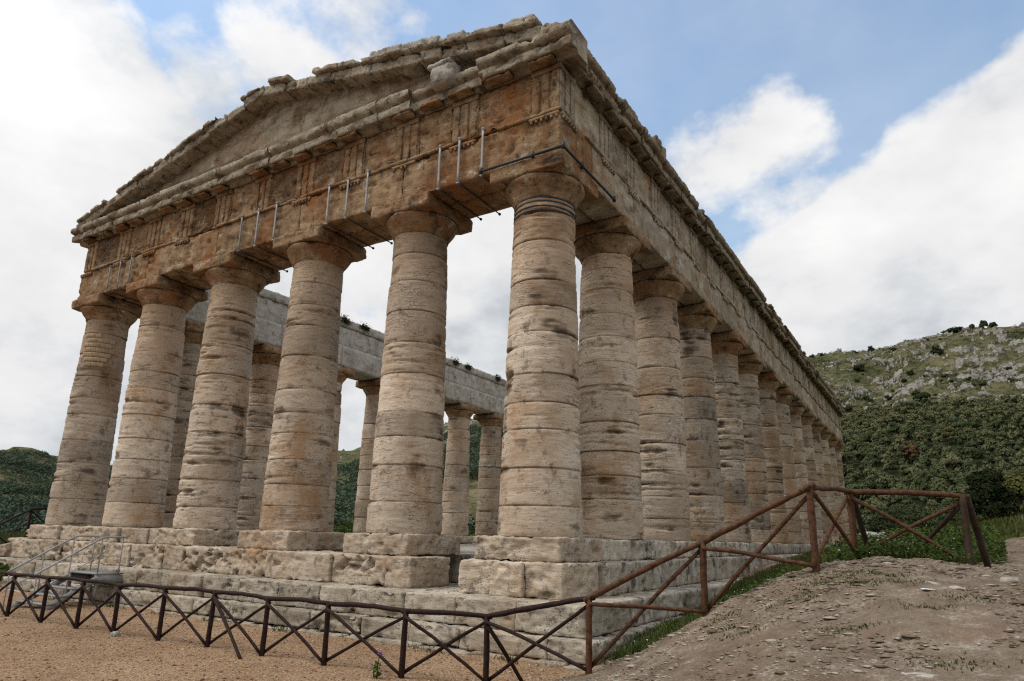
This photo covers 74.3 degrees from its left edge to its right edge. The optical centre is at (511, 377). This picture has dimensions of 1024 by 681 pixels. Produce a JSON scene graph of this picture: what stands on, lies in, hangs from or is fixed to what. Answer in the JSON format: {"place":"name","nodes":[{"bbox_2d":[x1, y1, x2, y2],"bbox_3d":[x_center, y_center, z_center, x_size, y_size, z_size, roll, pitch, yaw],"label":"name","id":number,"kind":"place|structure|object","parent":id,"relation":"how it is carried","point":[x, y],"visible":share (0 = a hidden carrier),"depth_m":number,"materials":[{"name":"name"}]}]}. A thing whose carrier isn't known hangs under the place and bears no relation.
{"place":"outdoors","nodes":[
{"label":"outdoors","id":0,"kind":"place"},
{"bbox_2d":[0,598,575,680],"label":"gravel","id":1,"kind":"structure","parent":0,"point":[236,662],"depth_m":12.38,"materials":[{"name":"gravel"}]},
{"bbox_2d":[0,512,1023,680],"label":"ground","id":2,"kind":"structure","parent":0,"point":[960,630],"depth_m":7.49,"materials":[{"name":"soil"}]},
{"bbox_2d":[0,562,9,580],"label":"garden bush","id":3,"kind":"object","parent":2,"relation":"on","point":[3,567],"visible":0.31,"depth_m":23.95,"materials":[{"name":"green plant"}]},
{"bbox_2d":[2,535,127,610],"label":"metal staircase","id":4,"kind":"structure","parent":2,"relation":"on","point":[104,575],"depth_m":19.45,"materials":[{"name":"grey metal"}]},
{"bbox_2d":[0,507,474,543],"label":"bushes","id":5,"kind":"object","parent":2,"relation":"on","point":[30,511],"visible":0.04,"depth_m":28.76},
{"bbox_2d":[333,519,353,532],"bbox_3d":[-10.619,10.009,43.740,2.717,1.753,2.161,-7,-16,31],"label":"garden bush","id":6,"kind":"object","parent":2,"relation":"on","point":[345,528],"visible":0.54,"depth_m":43.15,"materials":[{"name":"green plant"}]},
{"bbox_2d":[371,652,381,678],"bbox_3d":[-2.103,4.524,10.611,0.204,0.440,0.215,1,-13,4],"label":"thistle plant","id":7,"kind":"object","parent":2,"relation":"on","point":[375,669],"visible":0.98,"depth_m":10.59,"materials":[{"name":"green plant"}]},
{"bbox_2d":[0,14,849,670],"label":"greek temple","id":8,"kind":"structure","parent":2,"relation":"on","point":[680,396],"depth_m":20.70,"materials":[{"name":"stone"}]},
{"bbox_2d":[0,542,11,556],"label":"stone block","id":9,"kind":"structure","parent":8,"relation":"on","point":[5,549],"depth_m":25.81,"materials":[{"name":"stone"}]},
{"bbox_2d":[340,314,352,325],"bbox_3d":[-9.698,-3.364,39.173,0.336,0.709,1.283,-7,-16,31],"label":"wall plant","id":10,"kind":"object","parent":8,"relation":"attached to","point":[344,321],"depth_m":39.19,"materials":[{"name":"green plant"}]},
{"bbox_2d":[0,482,991,680],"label":"wooden rail fence","id":11,"kind":"object","parent":2,"relation":"on","point":[964,506],"visible":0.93,"depth_m":9.93,"materials":[{"name":"wood"}]},
{"bbox_2d":[0,504,1023,672],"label":"grass","id":12,"kind":"structure","parent":2,"relation":"on","point":[1008,523],"depth_m":12.17,"materials":[{"name":"plant"}]},
{"bbox_2d":[556,538,1023,680],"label":"stone chips","id":13,"kind":"object","parent":2,"relation":"on","point":[819,648],"visible":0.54,"depth_m":6.96,"materials":[{"name":"gravel"}]},
{"bbox_2d":[615,522,1007,656],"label":"undergrowth","id":14,"kind":"object","parent":2,"relation":"on","point":[945,539],"visible":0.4,"depth_m":10.80,"materials":[{"name":"green plant"}]},
{"bbox_2d":[869,502,941,535],"bbox_3d":[16.345,6.113,28.050,2.789,1.986,2.065,1,-13,3],"label":"olive shrub","id":15,"kind":"object","parent":2,"relation":"on","point":[909,514],"visible":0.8,"depth_m":27.72,"materials":[{"name":"green plant"}]},
{"bbox_2d":[902,672,933,677],"bbox_3d":[2.871,2.112,4.730,0.177,0.081,0.266,8,-18,-25],"label":"stone","id":16,"kind":"object","parent":2,"relation":"on","point":[925,675],"visible":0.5,"depth_m":4.72,"materials":[{"name":"stone"}]},
{"bbox_2d":[923,502,960,522],"bbox_3d":[23.477,7.526,36.457,2.438,1.632,1.716,-7,-16,31],"label":"olive shrub","id":17,"kind":"object","parent":2,"relation":"on","point":[945,514],"visible":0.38,"depth_m":36.30,"materials":[{"name":"green plant"}]},
{"bbox_2d":[961,468,1021,519],"bbox_3d":[21.696,5.468,30.736,2.322,2.771,1.883,-7,-16,31],"label":"dark tree","id":18,"kind":"object","parent":2,"relation":"on","point":[986,480],"visible":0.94,"depth_m":30.46,"materials":[{"name":"green plant"}]},
{"bbox_2d":[996,471,1023,504],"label":"olive shrub","id":19,"kind":"object","parent":2,"relation":"on","point":[1016,483],"visible":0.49,"depth_m":36.35,"materials":[{"name":"green plant"}]},
{"bbox_2d":[999,577,1023,581],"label":"stone","id":20,"kind":"object","parent":2,"relation":"on","point":[1004,579],"visible":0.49,"depth_m":6.98,"materials":[{"name":"stone"}]},
{"bbox_2d":[0,322,1023,532],"bbox_3d":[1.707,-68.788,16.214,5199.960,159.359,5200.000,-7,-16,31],"label":"hills","id":21,"kind":"structure","parent":0,"point":[969,349],"depth_m":386.12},
{"bbox_2d":[0,424,503,532],"bbox_3d":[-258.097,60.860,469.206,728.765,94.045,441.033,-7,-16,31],"label":"woodland","id":22,"kind":"object","parent":21,"relation":"on","point":[14,504],"visible":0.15,"depth_m":303.12,"materials":[{"name":"plant"}]},
{"bbox_2d":[842,463,854,473],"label":"pine tree","id":23,"kind":"object","parent":21,"relation":"on","point":[845,466],"visible":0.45,"depth_m":206.39,"materials":[{"name":"green plant"}]},
{"bbox_2d":[845,451,856,463],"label":"pine tree","id":24,"kind":"object","parent":21,"relation":"on","point":[851,457],"visible":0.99,"depth_m":213.52,"materials":[{"name":"green plant"}]},
{"bbox_2d":[845,435,860,449],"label":"pine tree","id":25,"kind":"object","parent":21,"relation":"on","point":[851,442],"visible":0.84,"depth_m":228.18,"materials":[{"name":"green plant"}]},
{"bbox_2d":[845,478,860,496],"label":"pine tree","id":26,"kind":"object","parent":21,"relation":"on","point":[852,483],"visible":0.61,"depth_m":188.74,"materials":[{"name":"green plant"}]},
{"bbox_2d":[847,466,864,481],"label":"pine tree","id":27,"kind":"object","parent":21,"relation":"on","point":[854,473],"visible":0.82,"depth_m":197.70,"materials":[{"name":"green plant"}]},
{"bbox_2d":[852,363,863,371],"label":"hillside shrub","id":28,"kind":"object","parent":21,"relation":"on","point":[859,367],"visible":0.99,"depth_m":422.33,"materials":[{"name":"green plant"}]},
{"bbox_2d":[854,446,864,462],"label":"pine tree","id":29,"kind":"object","parent":21,"relation":"on","point":[859,454],"visible":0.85,"depth_m":216.61,"materials":[{"name":"green plant"}]},
{"bbox_2d":[859,484,869,500],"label":"pine tree","id":30,"kind":"object","parent":21,"relation":"on","point":[862,486],"visible":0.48,"depth_m":182.76,"materials":[{"name":"green plant"}]},
{"bbox_2d":[859,501,869,524],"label":"pine tree","id":31,"kind":"object","parent":21,"relation":"on","point":[863,513],"visible":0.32,"depth_m":163.78,"materials":[{"name":"green plant"}]},
{"bbox_2d":[860,430,872,443],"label":"pine tree","id":32,"kind":"object","parent":21,"relation":"on","point":[866,436],"visible":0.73,"depth_m":234.10,"materials":[{"name":"green plant"}]},
{"bbox_2d":[862,460,873,475],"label":"pine tree","id":33,"kind":"object","parent":21,"relation":"on","point":[867,464],"visible":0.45,"depth_m":202.52,"materials":[{"name":"green plant"}]},
{"bbox_2d":[862,447,876,457],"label":"pine tree","id":34,"kind":"object","parent":21,"relation":"on","point":[866,451],"visible":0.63,"depth_m":214.86,"materials":[{"name":"green plant"}]},
{"bbox_2d":[863,467,876,481],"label":"pine tree","id":35,"kind":"object","parent":21,"relation":"on","point":[869,471],"visible":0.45,"depth_m":196.01,"materials":[{"name":"green plant"}]},
{"bbox_2d":[864,476,876,497],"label":"pine tree","id":36,"kind":"object","parent":21,"relation":"on","point":[870,483],"visible":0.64,"depth_m":186.13,"materials":[{"name":"green plant"}]},
{"bbox_2d":[863,508,880,531],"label":"pine tree","id":37,"kind":"object","parent":21,"relation":"on","point":[868,516],"visible":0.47,"depth_m":160.48,"materials":[{"name":"green plant"}]},
{"bbox_2d":[867,451,879,465],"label":"pine tree","id":38,"kind":"object","parent":21,"relation":"on","point":[872,456],"visible":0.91,"depth_m":210.70,"materials":[{"name":"green plant"}]},
{"bbox_2d":[866,497,887,512],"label":"pine tree","id":39,"kind":"object","parent":21,"relation":"on","point":[876,503],"visible":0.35,"depth_m":171.54,"materials":[{"name":"green plant"}]},
{"bbox_2d":[869,442,885,451],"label":"pine tree","id":40,"kind":"object","parent":21,"relation":"on","point":[875,446],"visible":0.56,"depth_m":221.05,"materials":[{"name":"green plant"}]},
{"bbox_2d":[871,433,884,444],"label":"pine tree","id":41,"kind":"object","parent":21,"relation":"on","point":[876,438],"visible":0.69,"depth_m":230.01,"materials":[{"name":"green plant"}]},
{"bbox_2d":[876,428,888,437],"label":"pine tree","id":42,"kind":"object","parent":21,"relation":"on","point":[881,433],"visible":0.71,"depth_m":236.45,"materials":[{"name":"green plant"}]},
{"bbox_2d":[878,495,891,504],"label":"pine tree","id":43,"kind":"object","parent":21,"relation":"on","point":[886,497],"visible":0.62,"depth_m":176.82,"materials":[{"name":"green plant"}]},
{"bbox_2d":[875,470,896,489],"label":"pine tree","id":44,"kind":"object","parent":21,"relation":"on","point":[885,479],"visible":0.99,"depth_m":184.47,"materials":[{"name":"green plant"}]},
{"bbox_2d":[881,454,892,471],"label":"pine tree","id":45,"kind":"object","parent":21,"relation":"on","point":[886,461],"visible":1,"depth_m":203.72,"materials":[{"name":"green plant"}]},
{"bbox_2d":[887,422,898,439],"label":"pine tree","id":46,"kind":"object","parent":21,"relation":"on","point":[893,427],"visible":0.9,"depth_m":237.18,"materials":[{"name":"green plant"}]},
{"bbox_2d":[890,437,901,457],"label":"pine tree","id":47,"kind":"object","parent":21,"relation":"on","point":[896,445],"visible":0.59,"depth_m":213.55,"materials":[{"name":"green plant"}]},
{"bbox_2d":[889,481,908,500],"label":"pine tree","id":48,"kind":"object","parent":21,"relation":"on","point":[901,484],"visible":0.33,"depth_m":178.49,"materials":[{"name":"green plant"}]},
{"bbox_2d":[893,433,905,442],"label":"pine tree","id":49,"kind":"object","parent":21,"relation":"on","point":[902,437],"visible":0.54,"depth_m":229.64,"materials":[{"name":"green plant"}]},
{"bbox_2d":[890,486,909,502],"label":"pine tree","id":50,"kind":"object","parent":21,"relation":"on","point":[895,498],"visible":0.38,"depth_m":172.96,"materials":[{"name":"green plant"}]},
{"bbox_2d":[894,451,905,463],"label":"pine tree","id":51,"kind":"object","parent":21,"relation":"on","point":[898,455],"visible":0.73,"depth_m":208.47,"materials":[{"name":"green plant"}]},
{"bbox_2d":[898,461,910,473],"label":"pine tree","id":52,"kind":"object","parent":21,"relation":"on","point":[902,466],"visible":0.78,"depth_m":200.69,"materials":[{"name":"green plant"}]},
{"bbox_2d":[900,426,913,440],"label":"pine tree","id":53,"kind":"object","parent":21,"relation":"on","point":[907,431],"visible":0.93,"depth_m":232.29,"materials":[{"name":"green plant"}]},
{"bbox_2d":[899,445,918,463],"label":"broadleaf tree","id":54,"kind":"object","parent":21,"relation":"on","point":[905,450],"visible":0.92,"depth_m":208.32,"materials":[{"name":"orange plant"}]},
{"bbox_2d":[900,497,921,508],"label":"pine tree","id":55,"kind":"object","parent":21,"relation":"on","point":[908,500],"visible":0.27,"depth_m":162.38,"materials":[{"name":"green plant"}]},
{"bbox_2d":[902,402,921,409],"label":"hillside shrub","id":56,"kind":"object","parent":21,"relation":"on","point":[910,405],"visible":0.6,"depth_m":271.22,"materials":[{"name":"green plant"}]},
{"bbox_2d":[904,462,923,476],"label":"pine tree","id":57,"kind":"object","parent":21,"relation":"on","point":[910,469],"visible":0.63,"depth_m":194.54,"materials":[{"name":"green plant"}]},
{"bbox_2d":[908,450,919,462],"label":"pine tree","id":58,"kind":"object","parent":21,"relation":"on","point":[912,457],"visible":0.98,"depth_m":207.75,"materials":[{"name":"green plant"}]},
{"bbox_2d":[806,324,1023,423],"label":"scrub","id":59,"kind":"object","parent":21,"relation":"on","point":[955,374],"visible":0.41,"depth_m":383.31,"materials":[{"name":"plant"}]},
{"bbox_2d":[912,471,923,478],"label":"pine tree","id":60,"kind":"object","parent":21,"relation":"on","point":[916,474],"visible":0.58,"depth_m":183.76,"materials":[{"name":"green plant"}]},
{"bbox_2d":[913,477,928,506],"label":"pine tree","id":61,"kind":"object","parent":21,"relation":"on","point":[919,483],"visible":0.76,"depth_m":171.58,"materials":[{"name":"green plant"}]},
{"bbox_2d":[911,389,930,400],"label":"hillside shrub","id":62,"kind":"object","parent":21,"relation":"on","point":[916,394],"visible":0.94,"depth_m":311.02,"materials":[{"name":"green plant"}]},
{"bbox_2d":[914,431,927,442],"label":"pine tree","id":63,"kind":"object","parent":21,"relation":"on","point":[920,437],"visible":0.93,"depth_m":218.51,"materials":[{"name":"green plant"}]},
{"bbox_2d":[918,442,928,454],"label":"pine tree","id":64,"kind":"object","parent":21,"relation":"on","point":[923,448],"visible":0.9,"depth_m":211.54,"materials":[{"name":"green plant"}]},
{"bbox_2d":[917,450,934,462],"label":"pine tree","id":65,"kind":"object","parent":21,"relation":"on","point":[928,455],"visible":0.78,"depth_m":203.26,"materials":[{"name":"green plant"}]},
{"bbox_2d":[918,400,938,408],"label":"hillside shrub","id":66,"kind":"object","parent":21,"relation":"on","point":[929,404],"visible":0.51,"depth_m":266.08,"materials":[{"name":"green plant"}]},
{"bbox_2d":[924,499,936,513],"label":"pine tree","id":67,"kind":"object","parent":21,"relation":"on","point":[929,503],"visible":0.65,"depth_m":163.78,"materials":[{"name":"green plant"}]},
{"bbox_2d":[926,470,936,483],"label":"pine tree","id":68,"kind":"object","parent":21,"relation":"on","point":[931,474],"visible":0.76,"depth_m":183.84,"materials":[{"name":"green plant"}]},
{"bbox_2d":[840,394,1023,438],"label":"woodland","id":69,"kind":"object","parent":21,"relation":"on","point":[873,422],"visible":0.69,"depth_m":251.06,"materials":[{"name":"plant"}]},
{"bbox_2d":[930,458,941,469],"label":"pine tree","id":70,"kind":"object","parent":21,"relation":"on","point":[934,463],"visible":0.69,"depth_m":193.36,"materials":[{"name":"green plant"}]},
{"bbox_2d":[930,345,943,353],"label":"hillside shrub","id":71,"kind":"object","parent":21,"relation":"on","point":[934,349],"visible":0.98,"depth_m":407.71,"materials":[{"name":"green plant"}]},
{"bbox_2d":[931,434,943,443],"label":"pine tree","id":72,"kind":"object","parent":21,"relation":"on","point":[936,437],"visible":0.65,"depth_m":215.48,"materials":[{"name":"green plant"}]},
{"bbox_2d":[929,481,948,491],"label":"pine tree","id":73,"kind":"object","parent":21,"relation":"on","point":[941,486],"visible":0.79,"depth_m":174.39,"materials":[{"name":"green plant"}]},
{"bbox_2d":[931,477,946,484],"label":"pine tree","id":74,"kind":"object","parent":21,"relation":"on","point":[935,480],"visible":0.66,"depth_m":178.49,"materials":[{"name":"green plant"}]},
{"bbox_2d":[933,440,945,451],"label":"pine tree","id":75,"kind":"object","parent":21,"relation":"on","point":[938,445],"visible":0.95,"depth_m":210.60,"materials":[{"name":"green plant"}]},
{"bbox_2d":[932,422,947,437],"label":"pine tree","id":76,"kind":"object","parent":21,"relation":"on","point":[940,426],"visible":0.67,"depth_m":218.63,"materials":[{"name":"green plant"}]},
{"bbox_2d":[941,446,951,458],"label":"pine tree","id":77,"kind":"object","parent":21,"relation":"on","point":[945,450],"visible":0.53,"depth_m":198.47,"materials":[{"name":"green plant"}]},
{"bbox_2d":[936,467,957,487],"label":"pine tree","id":78,"kind":"object","parent":21,"relation":"on","point":[948,474],"visible":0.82,"depth_m":182.64,"materials":[{"name":"green plant"}]},
{"bbox_2d":[940,426,955,445],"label":"broadleaf tree","id":79,"kind":"object","parent":21,"relation":"on","point":[947,431],"visible":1,"depth_m":213.93,"materials":[{"name":"green plant"}]},
{"bbox_2d":[941,498,954,505],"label":"pine tree","id":80,"kind":"object","parent":21,"relation":"on","point":[949,501],"visible":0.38,"depth_m":161.83,"materials":[{"name":"green plant"}]},
{"bbox_2d":[936,485,960,500],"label":"pine tree","id":81,"kind":"object","parent":21,"relation":"on","point":[951,489],"visible":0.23,"depth_m":167.79,"materials":[{"name":"green plant"}]},
{"bbox_2d":[944,415,953,429],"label":"pine tree","id":82,"kind":"object","parent":21,"relation":"on","point":[948,421],"visible":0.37,"depth_m":227.74,"materials":[{"name":"green plant"}]},
{"bbox_2d":[938,451,962,469],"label":"pine tree","id":83,"kind":"object","parent":21,"relation":"on","point":[951,460],"visible":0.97,"depth_m":191.40,"materials":[{"name":"green plant"}]},
{"bbox_2d":[950,416,967,433],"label":"pine tree","id":84,"kind":"object","parent":21,"relation":"on","point":[957,424],"visible":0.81,"depth_m":219.56,"materials":[{"name":"green plant"}]},
{"bbox_2d":[953,476,967,485],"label":"pine tree","id":85,"kind":"object","parent":21,"relation":"on","point":[959,479],"visible":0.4,"depth_m":175.48,"materials":[{"name":"green plant"}]},
{"bbox_2d":[956,431,966,447],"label":"pine tree","id":86,"kind":"object","parent":21,"relation":"on","point":[961,436],"visible":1,"depth_m":207.25,"materials":[{"name":"green plant"}]},
{"bbox_2d":[962,446,976,460],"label":"pine tree","id":87,"kind":"object","parent":21,"relation":"on","point":[968,452],"visible":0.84,"depth_m":191.93,"materials":[{"name":"green plant"}]},
{"bbox_2d":[962,458,979,473],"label":"pine tree","id":88,"kind":"object","parent":21,"relation":"on","point":[970,464],"visible":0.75,"depth_m":183.49,"materials":[{"name":"green plant"}]},
{"bbox_2d":[964,438,978,448],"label":"pine tree","id":89,"kind":"object","parent":21,"relation":"on","point":[972,443],"visible":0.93,"depth_m":201.70,"materials":[{"name":"green plant"}]},
{"bbox_2d":[968,417,980,430],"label":"pine tree","id":90,"kind":"object","parent":21,"relation":"on","point":[974,422],"visible":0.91,"depth_m":222.98,"materials":[{"name":"green plant"}]},
{"bbox_2d":[975,430,990,444],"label":"pine tree","id":91,"kind":"object","parent":21,"relation":"on","point":[982,434],"visible":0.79,"depth_m":202.08,"materials":[{"name":"green plant"}]},
{"bbox_2d":[981,460,994,468],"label":"pine tree","id":92,"kind":"object","parent":21,"relation":"on","point":[987,464],"visible":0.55,"depth_m":186.05,"materials":[{"name":"green plant"}]},
{"bbox_2d":[981,439,997,454],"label":"pine tree","id":93,"kind":"object","parent":21,"relation":"on","point":[990,446],"visible":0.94,"depth_m":193.83,"materials":[{"name":"green plant"}]},
{"bbox_2d":[984,453,996,463],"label":"pine tree","id":94,"kind":"object","parent":21,"relation":"on","point":[992,456],"visible":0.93,"depth_m":190.16,"materials":[{"name":"green plant"}]},
{"bbox_2d":[988,417,1000,431],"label":"pine tree","id":95,"kind":"object","parent":21,"relation":"on","point":[994,423],"visible":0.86,"depth_m":214.86,"materials":[{"name":"green plant"}]},
{"bbox_2d":[993,416,1004,427],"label":"pine tree","id":96,"kind":"object","parent":21,"relation":"on","point":[1000,419],"visible":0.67,"depth_m":219.32,"materials":[{"name":"green plant"}]},
{"bbox_2d":[994,456,1006,466],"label":"pine tree","id":97,"kind":"object","parent":21,"relation":"on","point":[999,459],"visible":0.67,"depth_m":186.06,"materials":[{"name":"green plant"}]},
{"bbox_2d":[996,435,1011,455],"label":"pine tree","id":98,"kind":"object","parent":21,"relation":"on","point":[1001,438],"visible":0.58,"depth_m":194.04,"materials":[{"name":"green plant"}]},
{"bbox_2d":[996,425,1011,441],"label":"pine tree","id":99,"kind":"object","parent":21,"relation":"on","point":[1003,430],"visible":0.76,"depth_m":199.79,"materials":[{"name":"green plant"}]},
{"bbox_2d":[995,443,1016,461],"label":"pine tree","id":100,"kind":"object","parent":21,"relation":"on","point":[1002,450],"visible":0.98,"depth_m":188.88,"materials":[{"name":"green plant"}]},
{"bbox_2d":[1001,462,1023,476],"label":"pine tree","id":101,"kind":"object","parent":21,"relation":"on","point":[1007,466],"visible":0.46,"depth_m":174.83,"materials":[{"name":"green plant"}]},
{"bbox_2d":[1004,423,1023,446],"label":"pine tree","id":102,"kind":"object","parent":21,"relation":"on","point":[1014,432],"visible":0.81,"depth_m":196.06,"materials":[{"name":"green plant"}]},
{"bbox_2d":[1009,411,1023,429],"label":"pine tree","id":103,"kind":"object","parent":21,"relation":"on","point":[1016,418],"visible":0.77,"depth_m":216.72,"materials":[{"name":"green plant"}]},
{"bbox_2d":[1014,452,1023,474],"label":"pine tree","id":104,"kind":"object","parent":21,"relation":"on","point":[1019,462],"visible":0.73,"depth_m":178.66,"materials":[{"name":"green plant"}]},
{"bbox_2d":[1014,438,1023,451],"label":"pine tree","id":105,"kind":"object","parent":21,"relation":"on","point":[1019,444],"visible":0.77,"depth_m":191.60,"materials":[{"name":"green plant"}]},
{"bbox_2d":[0,0,1023,464],"label":"sky","id":106,"kind":"structure","parent":0,"point":[861,161],"materials":[{"name":"white"}]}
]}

